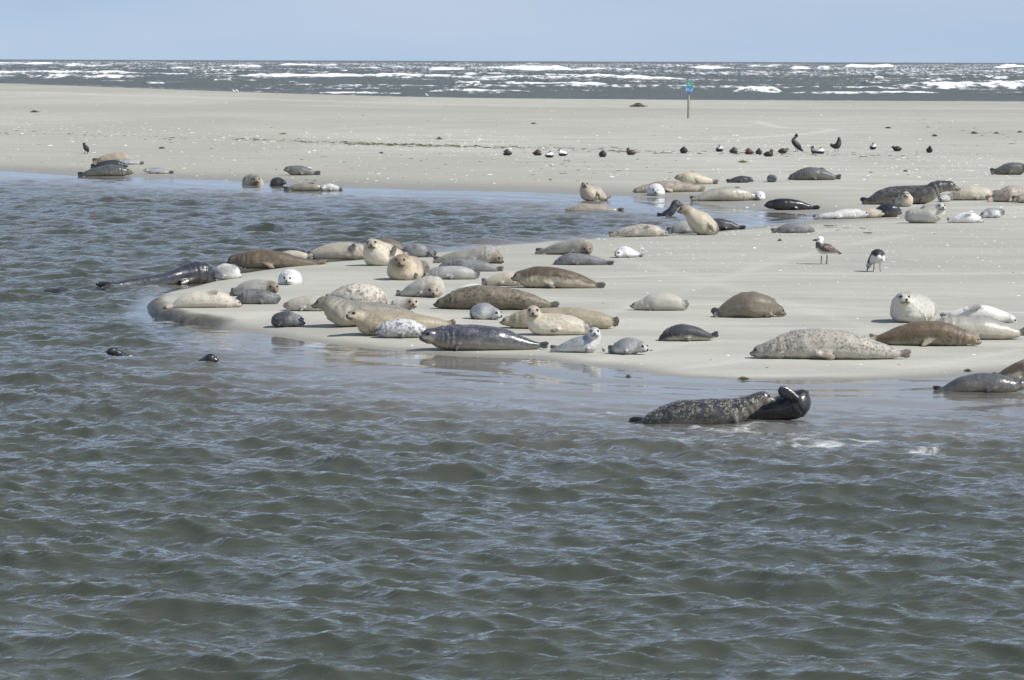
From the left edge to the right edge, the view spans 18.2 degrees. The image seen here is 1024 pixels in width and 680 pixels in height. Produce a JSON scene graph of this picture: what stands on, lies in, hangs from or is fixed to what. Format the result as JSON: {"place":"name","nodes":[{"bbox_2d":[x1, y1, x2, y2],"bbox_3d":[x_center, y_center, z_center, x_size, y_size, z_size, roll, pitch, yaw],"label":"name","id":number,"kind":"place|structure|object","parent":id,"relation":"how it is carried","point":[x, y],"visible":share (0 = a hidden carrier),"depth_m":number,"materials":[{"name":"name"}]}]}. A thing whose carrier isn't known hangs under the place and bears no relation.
{"place":"outdoors","nodes":[
{"label":"outdoors","id":0,"kind":"place"},
{"bbox_2d":[0,171,1023,679],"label":"water","id":1,"kind":"structure","parent":0,"point":[246,507],"depth_m":27.08,"materials":[{"name":"grey liquid"}]},
{"bbox_2d":[44,288,65,292],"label":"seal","id":2,"kind":"object","parent":1,"relation":"on","point":[55,290],"visible":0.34,"depth_m":50.63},
{"bbox_2d":[105,348,132,355],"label":"seal","id":3,"kind":"object","parent":1,"relation":"on","point":[113,351],"visible":0.7,"depth_m":40.12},
{"bbox_2d":[96,261,215,289],"bbox_3d":[-5.919,-1.075,52.547,2.425,0.377,0.550,-4,7,-42],"label":"seal","id":4,"kind":"object","parent":1,"relation":"on","point":[194,272],"visible":0.89,"depth_m":52.80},
{"bbox_2d":[198,354,218,361],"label":"seal","id":5,"kind":"object","parent":1,"relation":"in","point":[211,357],"visible":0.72,"depth_m":38.87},
{"bbox_2d":[629,391,775,423],"bbox_3d":[1.962,0.738,32.911,1.509,0.435,0.377,0,5,0],"label":"seal","id":6,"kind":"object","parent":1,"relation":"in","point":[717,411],"visible":0.84,"depth_m":32.79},
{"bbox_2d":[933,373,1023,393],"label":"seal","id":7,"kind":"object","parent":1,"relation":"on","point":[986,383],"visible":1,"depth_m":35.95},
{"bbox_2d":[0,83,1023,409],"bbox_3d":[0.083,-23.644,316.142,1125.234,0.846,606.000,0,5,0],"label":"sand","id":8,"kind":"structure","parent":0,"point":[704,285],"depth_m":95.16,"materials":[{"name":"beige sand"}]},
{"bbox_2d":[83,143,88,153],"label":"cormorant","id":9,"kind":"object","parent":8,"relation":"on","point":[85,147],"visible":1,"depth_m":121.53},
{"bbox_2d":[78,164,132,175],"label":"seal","id":10,"kind":"object","parent":8,"relation":"on","point":[112,170],"visible":1,"depth_m":100.92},
{"bbox_2d":[91,160,127,168],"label":"seal","id":11,"kind":"object","parent":8,"relation":"on","point":[110,162],"visible":0.66,"depth_m":106.70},
{"bbox_2d":[92,152,133,163],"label":"seal","id":12,"kind":"object","parent":8,"relation":"on","point":[116,156],"visible":0.69,"depth_m":110.92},
{"bbox_2d":[118,159,143,164],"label":"seal","id":13,"kind":"object","parent":8,"relation":"on","point":[132,162],"visible":0.85,"depth_m":110.52,"materials":[{"name":"silver fur"}]},
{"bbox_2d":[143,168,173,173],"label":"seal","id":14,"kind":"object","parent":8,"relation":"on","point":[156,170],"visible":1,"depth_m":102.84,"materials":[{"name":"silver fur"}]},
{"bbox_2d":[163,289,242,308],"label":"seal","id":15,"kind":"object","parent":8,"relation":"on","point":[215,298],"visible":1,"depth_m":46.09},
{"bbox_2d":[214,263,242,279],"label":"seal","id":16,"kind":"object","parent":8,"relation":"on","point":[225,271],"visible":1,"depth_m":53.17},
{"bbox_2d":[242,174,263,184],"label":"seal","id":17,"kind":"object","parent":8,"relation":"on","point":[252,179],"visible":0.69,"depth_m":94.74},
{"bbox_2d":[230,279,278,295],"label":"seal","id":18,"kind":"object","parent":8,"relation":"on","point":[269,285],"visible":0.67,"depth_m":48.35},
{"bbox_2d":[235,289,280,303],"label":"seal","id":19,"kind":"object","parent":8,"relation":"on","point":[254,296],"visible":0.96,"depth_m":46.83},
{"bbox_2d":[226,249,326,268],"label":"seal","id":20,"kind":"object","parent":8,"relation":"on","point":[259,258],"visible":0.96,"depth_m":56.83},
{"bbox_2d":[270,177,285,185],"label":"seal","id":21,"kind":"object","parent":8,"relation":"on","point":[277,181],"visible":0.87,"depth_m":94.29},
{"bbox_2d":[271,311,304,326],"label":"seal","id":22,"kind":"object","parent":8,"relation":"on","point":[285,319],"visible":1,"depth_m":43.71,"materials":[{"name":"grey fur"}]},
{"bbox_2d":[272,248,304,251],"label":"seal","id":23,"kind":"object","parent":8,"relation":"on","point":[283,249],"visible":0.33,"depth_m":60.83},
{"bbox_2d":[278,269,301,284],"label":"seal","id":24,"kind":"object","parent":8,"relation":"on","point":[289,277],"visible":1,"depth_m":51.05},
{"bbox_2d":[283,250,312,258],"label":"seal","id":25,"kind":"object","parent":8,"relation":"on","point":[300,254],"visible":0.41,"depth_m":59.36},
{"bbox_2d":[283,165,320,174],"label":"seal","id":26,"kind":"object","parent":8,"relation":"on","point":[297,170],"visible":1,"depth_m":101.43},
{"bbox_2d":[283,182,321,190],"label":"seal","id":27,"kind":"object","parent":8,"relation":"on","point":[306,186],"visible":1,"depth_m":90.55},
{"bbox_2d":[283,295,322,310],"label":"seal","id":28,"kind":"object","parent":8,"relation":"on","point":[303,303],"visible":0.64,"depth_m":45.60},
{"bbox_2d":[320,183,342,190],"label":"seal","id":29,"kind":"object","parent":8,"relation":"on","point":[330,187],"visible":1,"depth_m":90.59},
{"bbox_2d":[308,242,363,259],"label":"seal","id":30,"kind":"object","parent":8,"relation":"on","point":[343,250],"visible":0.78,"depth_m":59.49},
{"bbox_2d":[325,283,387,303],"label":"seal","id":31,"kind":"object","parent":8,"relation":"on","point":[361,292],"visible":0.46,"depth_m":45.93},
{"bbox_2d":[311,296,413,326],"bbox_3d":[-1.954,-0.390,43.619,1.569,0.422,0.434,0,5,0],"label":"seal","id":32,"kind":"object","parent":8,"relation":"on","point":[335,309],"visible":0.62,"depth_m":43.49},
{"bbox_2d":[363,238,408,265],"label":"seal","id":33,"kind":"object","parent":8,"relation":"on","point":[376,252],"visible":0.84,"depth_m":55.90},
{"bbox_2d":[379,238,403,249],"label":"seal","id":34,"kind":"object","parent":8,"relation":"on","point":[399,245],"visible":0.22,"depth_m":60.20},
{"bbox_2d":[346,309,455,335],"bbox_3d":[-1.486,-0.242,42.649,1.473,0.357,0.402,0,5,-6],"label":"seal","id":35,"kind":"object","parent":8,"relation":"on","point":[369,323],"visible":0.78,"depth_m":42.50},
{"bbox_2d":[374,319,427,337],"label":"seal","id":36,"kind":"object","parent":8,"relation":"on","point":[402,328],"visible":0.9,"depth_m":42.18,"materials":[{"name":"silver fur"}]},
{"bbox_2d":[391,298,418,309],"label":"seal","id":37,"kind":"object","parent":8,"relation":"on","point":[409,303],"visible":0.77,"depth_m":45.79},
{"bbox_2d":[387,254,429,279],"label":"seal","id":38,"kind":"object","parent":8,"relation":"on","point":[403,267],"visible":0.98,"depth_m":52.15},
{"bbox_2d":[401,244,436,256],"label":"seal","id":39,"kind":"object","parent":8,"relation":"on","point":[418,250],"visible":0.73,"depth_m":58.83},
{"bbox_2d":[395,276,444,296],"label":"seal","id":40,"kind":"object","parent":8,"relation":"on","point":[429,286],"visible":1,"depth_m":48.40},
{"bbox_2d":[422,266,479,278],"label":"seal","id":41,"kind":"object","parent":8,"relation":"on","point":[451,272],"visible":0.86,"depth_m":52.39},
{"bbox_2d":[451,284,479,291],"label":"seal","id":42,"kind":"object","parent":8,"relation":"on","point":[463,286],"visible":0.26,"depth_m":48.88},
{"bbox_2d":[433,245,503,262],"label":"seal","id":43,"kind":"object","parent":8,"relation":"on","point":[489,253],"visible":0.81,"depth_m":56.62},
{"bbox_2d":[438,259,503,271],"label":"seal","id":44,"kind":"object","parent":8,"relation":"on","point":[476,265],"visible":0.68,"depth_m":54.39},
{"bbox_2d":[419,324,548,350],"bbox_3d":[-0.357,-0.033,40.867,1.653,0.336,0.398,0,5,0],"label":"seal","id":45,"kind":"object","parent":8,"relation":"on","point":[467,337],"visible":1,"depth_m":40.72,"materials":[{"name":"fur"}]},
{"bbox_2d":[469,303,502,319],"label":"seal","id":46,"kind":"object","parent":8,"relation":"on","point":[484,311],"visible":1,"depth_m":44.58,"materials":[{"name":"silver fur"}]},
{"bbox_2d":[433,285,558,309],"bbox_3d":[-0.228,-0.616,46.280,1.828,0.360,0.462,0,5,0],"label":"seal","id":47,"kind":"object","parent":8,"relation":"on","point":[495,296],"visible":0.88,"depth_m":46.14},
{"bbox_2d":[481,272,520,285],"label":"seal","id":48,"kind":"object","parent":8,"relation":"on","point":[502,279],"visible":0.59,"depth_m":50.99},
{"bbox_2d":[503,149,511,155],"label":"eider duck","id":49,"kind":"object","parent":8,"relation":"on","point":[507,152],"visible":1,"depth_m":120.89},
{"bbox_2d":[1,89,1022,217],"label":"shell debris","id":50,"kind":"object","parent":8,"relation":"on","point":[529,149],"visible":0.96,"depth_m":131.31,"materials":[{"name":"white"}]},
{"bbox_2d":[15,130,1009,228],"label":"seaweed wrack","id":51,"kind":"object","parent":8,"relation":"on","point":[539,147],"visible":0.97,"depth_m":131.74,"materials":[{"name":"brown plant"}]},
{"bbox_2d":[10,103,1015,180],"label":"pebbles","id":52,"kind":"object","parent":8,"relation":"on","point":[517,154],"visible":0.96,"depth_m":120.60,"materials":[{"name":"grey stone"}]},
{"bbox_2d":[532,149,541,155],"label":"eider duck","id":53,"kind":"object","parent":8,"relation":"on","point":[537,152],"visible":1,"depth_m":120.96},
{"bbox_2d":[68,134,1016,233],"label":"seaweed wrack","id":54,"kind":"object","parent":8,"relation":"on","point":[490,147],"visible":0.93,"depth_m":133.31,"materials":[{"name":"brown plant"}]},
{"bbox_2d":[511,266,605,287],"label":"seal","id":55,"kind":"object","parent":8,"relation":"on","point":[543,277],"visible":1,"depth_m":50.52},
{"bbox_2d":[526,305,591,334],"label":"seal","id":56,"kind":"object","parent":8,"relation":"on","point":[539,322],"visible":0.98,"depth_m":42.47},
{"bbox_2d":[500,307,618,328],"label":"seal","id":57,"kind":"object","parent":8,"relation":"on","point":[518,319],"visible":0.58,"depth_m":43.33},
{"bbox_2d":[557,149,567,155],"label":"eider duck","id":58,"kind":"object","parent":8,"relation":"on","point":[561,152],"visible":1,"depth_m":120.35},
{"bbox_2d":[535,238,593,254],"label":"seal","id":59,"kind":"object","parent":8,"relation":"on","point":[581,245],"visible":0.94,"depth_m":59.32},
{"bbox_2d":[550,327,604,352],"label":"seal","id":60,"kind":"object","parent":8,"relation":"on","point":[589,341],"visible":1,"depth_m":40.45,"materials":[{"name":"silver fur"}]},
{"bbox_2d":[553,253,613,264],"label":"seal","id":61,"kind":"object","parent":8,"relation":"on","point":[575,259],"visible":1,"depth_m":56.26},
{"bbox_2d":[565,203,623,211],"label":"seal","id":62,"kind":"object","parent":8,"relation":"on","point":[584,206],"visible":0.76,"depth_m":78.63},
{"bbox_2d":[580,181,610,200],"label":"seal","id":63,"kind":"object","parent":8,"relation":"on","point":[591,192],"visible":1,"depth_m":84.56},
{"bbox_2d":[599,150,606,156],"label":"eider duck","id":64,"kind":"object","parent":8,"relation":"on","point":[602,153],"visible":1,"depth_m":119.27},
{"bbox_2d":[608,337,648,353],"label":"seal","id":65,"kind":"object","parent":8,"relation":"on","point":[628,345],"visible":1,"depth_m":40.18,"materials":[{"name":"silver fur"}]},
{"bbox_2d":[614,246,644,257],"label":"seal","id":66,"kind":"object","parent":8,"relation":"on","point":[623,252],"visible":1,"depth_m":58.47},
{"bbox_2d":[626,147,635,154],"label":"eider duck","id":67,"kind":"object","parent":8,"relation":"on","point":[630,152],"visible":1,"depth_m":121.99},
{"bbox_2d":[629,103,644,106],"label":"drift heap","id":68,"kind":"object","parent":8,"relation":"on","point":[638,105],"visible":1,"depth_m":247.76,"materials":[{"name":"brown wood"}]},
{"bbox_2d":[608,224,667,236],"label":"seal","id":69,"kind":"object","parent":8,"relation":"on","point":[643,230],"visible":1,"depth_m":65.97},
{"bbox_2d":[647,183,664,195],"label":"seal","id":70,"kind":"object","parent":8,"relation":"on","point":[655,189],"visible":1,"depth_m":87.90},
{"bbox_2d":[630,292,688,310],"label":"seal","id":71,"kind":"object","parent":8,"relation":"on","point":[661,301],"visible":1,"depth_m":46.25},
{"bbox_2d":[633,181,705,192],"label":"seal","id":72,"kind":"object","parent":8,"relation":"on","point":[671,186],"visible":0.84,"depth_m":89.55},
{"bbox_2d":[657,200,682,215],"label":"seal","id":73,"kind":"object","parent":8,"relation":"on","point":[675,205],"visible":0.9,"depth_m":76.22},
{"bbox_2d":[666,220,694,233],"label":"seal","id":74,"kind":"object","parent":8,"relation":"on","point":[681,227],"visible":0.61,"depth_m":67.53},
{"bbox_2d":[657,324,718,340],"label":"seal","id":75,"kind":"object","parent":8,"relation":"on","point":[681,332],"visible":1,"depth_m":41.77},
{"bbox_2d":[685,80,692,117],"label":"marker post","id":76,"kind":"object","parent":8,"relation":"on","point":[689,86],"visible":0.88,"depth_m":199.27,"materials":[{"name":"brown wood"}]},
{"bbox_2d":[674,172,718,183],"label":"seal","id":77,"kind":"object","parent":8,"relation":"on","point":[691,177],"visible":0.92,"depth_m":94.34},
{"bbox_2d":[677,205,718,234],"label":"seal","id":78,"kind":"object","parent":8,"relation":"on","point":[701,222],"visible":1,"depth_m":66.41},
{"bbox_2d":[716,145,722,151],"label":"eider duck","id":79,"kind":"object","parent":8,"relation":"on","point":[719,148],"visible":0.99,"depth_m":126.63},
{"bbox_2d":[689,186,756,200],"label":"seal","id":80,"kind":"object","parent":8,"relation":"on","point":[731,193],"visible":1,"depth_m":84.54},
{"bbox_2d":[714,218,745,229],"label":"seal","id":81,"kind":"object","parent":8,"relation":"on","point":[724,224],"visible":0.56,"depth_m":70.38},
{"bbox_2d":[729,147,737,152],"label":"eider duck","id":82,"kind":"object","parent":8,"relation":"on","point":[733,149],"visible":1,"depth_m":124.58},
{"bbox_2d":[726,176,753,182],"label":"seal","id":83,"kind":"object","parent":8,"relation":"on","point":[742,179],"visible":1,"depth_m":95.40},
{"bbox_2d":[711,291,786,317],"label":"seal","id":84,"kind":"object","parent":8,"relation":"on","point":[752,304],"visible":1,"depth_m":45.18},
{"bbox_2d":[745,148,753,153],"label":"eider duck","id":85,"kind":"object","parent":8,"relation":"on","point":[748,150],"visible":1,"depth_m":123.15},
{"bbox_2d":[755,191,764,199],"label":"seal","id":86,"kind":"object","parent":8,"relation":"on","point":[760,195],"visible":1,"depth_m":84.77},
{"bbox_2d":[763,149,773,156],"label":"eider duck","id":87,"kind":"object","parent":8,"relation":"on","point":[768,153],"visible":1,"depth_m":120.47},
{"bbox_2d":[767,174,776,181],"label":"seal","id":88,"kind":"object","parent":8,"relation":"on","point":[771,178],"visible":1,"depth_m":95.86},
{"bbox_2d":[747,386,810,419],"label":"seal","id":89,"kind":"object","parent":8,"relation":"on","point":[789,404],"visible":0.63,"depth_m":33.23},
{"bbox_2d":[778,148,788,152],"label":"eider duck","id":90,"kind":"object","parent":8,"relation":"on","point":[782,150],"visible":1,"depth_m":124.60},
{"bbox_2d":[764,198,819,209],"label":"seal","id":91,"kind":"object","parent":8,"relation":"on","point":[784,204],"visible":1,"depth_m":79.58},
{"bbox_2d":[771,222,814,232],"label":"seal","id":92,"kind":"object","parent":8,"relation":"on","point":[796,227],"visible":1,"depth_m":67.35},
{"bbox_2d":[791,133,803,151],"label":"cormorant","id":93,"kind":"object","parent":8,"relation":"on","point":[796,144],"visible":1,"depth_m":126.79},
{"bbox_2d":[788,167,840,179],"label":"seal","id":94,"kind":"object","parent":8,"relation":"on","point":[811,173],"visible":1,"depth_m":97.24,"materials":[{"name":"fur"}]},
{"bbox_2d":[813,236,840,263],"bbox_3d":[5.577,-1.584,56.677,0.488,0.505,0.244,2,5,15],"label":"gull","id":95,"kind":"object","parent":8,"relation":"on","point":[823,248],"visible":1,"depth_m":56.62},
{"bbox_2d":[750,328,910,359],"bbox_3d":[3.941,0.045,39.608,2.000,0.383,0.462,0,5,0],"label":"seal","id":96,"kind":"object","parent":8,"relation":"on","point":[817,343],"visible":1,"depth_m":39.47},
{"bbox_2d":[830,137,840,148],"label":"eider duck","id":97,"kind":"object","parent":8,"relation":"on","point":[837,145],"visible":1,"depth_m":126.06},
{"bbox_2d":[813,208,869,218],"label":"seal","id":98,"kind":"object","parent":8,"relation":"on","point":[851,213],"visible":1,"depth_m":75.21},
{"bbox_2d":[856,207,884,217],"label":"seal","id":99,"kind":"object","parent":8,"relation":"on","point":[873,212],"visible":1,"depth_m":75.58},
{"bbox_2d":[866,249,884,271],"bbox_3d":[6.248,-1.359,54.736,0.263,0.395,0.367,-2,5,-24],"label":"gull","id":100,"kind":"object","parent":8,"relation":"on","point":[877,256],"visible":1,"depth_m":54.65,"materials":[{"name":"white"}]},
{"bbox_2d":[876,203,901,216],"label":"seal","id":101,"kind":"object","parent":8,"relation":"on","point":[891,210],"visible":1,"depth_m":75.87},
{"bbox_2d":[891,146,901,150],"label":"eider duck","id":102,"kind":"object","parent":8,"relation":"on","point":[897,148],"visible":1,"depth_m":127.74},
{"bbox_2d":[892,191,912,206],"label":"seal","id":103,"kind":"object","parent":8,"relation":"on","point":[905,199],"visible":0.94,"depth_m":80.80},
{"bbox_2d":[860,180,960,204],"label":"seal","id":104,"kind":"object","parent":8,"relation":"on","point":[927,193],"visible":0.84,"depth_m":81.98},
{"bbox_2d":[890,291,936,322],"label":"seal","id":105,"kind":"object","parent":8,"relation":"on","point":[908,306],"visible":0.93,"depth_m":44.49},
{"bbox_2d":[905,202,945,222],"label":"seal","id":106,"kind":"object","parent":8,"relation":"on","point":[933,212],"visible":1,"depth_m":72.20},
{"bbox_2d":[869,321,981,345],"bbox_3d":[5.347,-0.086,41.399,1.454,0.329,0.432,0,5,0],"label":"seal","id":107,"kind":"object","parent":8,"relation":"on","point":[928,333],"visible":0.98,"depth_m":41.27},
{"bbox_2d":[937,193,952,201],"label":"seal","id":108,"kind":"object","parent":8,"relation":"on","point":[943,197],"visible":1,"depth_m":83.19,"materials":[{"name":"silver fur"}]},
{"bbox_2d":[947,212,983,222],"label":"seal","id":109,"kind":"object","parent":8,"relation":"on","point":[967,217],"visible":1,"depth_m":72.38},
{"bbox_2d":[948,186,997,199],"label":"seal","id":110,"kind":"object","parent":8,"relation":"on","point":[971,193],"visible":0.73,"depth_m":84.00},
{"bbox_2d":[940,304,1016,322],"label":"seal","id":111,"kind":"object","parent":8,"relation":"on","point":[980,310],"visible":0.72,"depth_m":44.66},
{"bbox_2d":[935,316,1023,339],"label":"seal","id":112,"kind":"object","parent":8,"relation":"on","point":[983,328],"visible":0.66,"depth_m":42.17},
{"bbox_2d":[979,208,1004,217],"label":"seal","id":113,"kind":"object","parent":8,"relation":"on","point":[992,213],"visible":0.94,"depth_m":74.92,"materials":[{"name":"silver fur"}]},
{"bbox_2d":[985,185,1023,201],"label":"seal","id":114,"kind":"object","parent":8,"relation":"on","point":[1006,194],"visible":0.9,"depth_m":83.02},
{"bbox_2d":[990,162,1023,174],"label":"seal","id":115,"kind":"object","parent":8,"relation":"on","point":[1013,168],"visible":1,"depth_m":102.10,"materials":[{"name":"fur"}]},
{"bbox_2d":[993,359,1023,379],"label":"seal","id":116,"kind":"object","parent":8,"relation":"on","point":[1014,370],"visible":0.58,"depth_m":37.08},
{"bbox_2d":[1012,194,1023,202],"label":"seal","id":117,"kind":"object","parent":8,"relation":"on","point":[1019,198],"visible":1,"depth_m":82.51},
{"bbox_2d":[0,59,1023,101],"bbox_3d":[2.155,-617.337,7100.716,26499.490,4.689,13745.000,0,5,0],"label":"sea","id":118,"kind":"structure","parent":0,"point":[864,81],"depth_m":594.82,"materials":[{"name":"liquid"}]},
{"bbox_2d":[0,0,1023,62],"label":"sky","id":119,"kind":"structure","parent":0,"point":[910,31],"materials":[{"name":"blue"}]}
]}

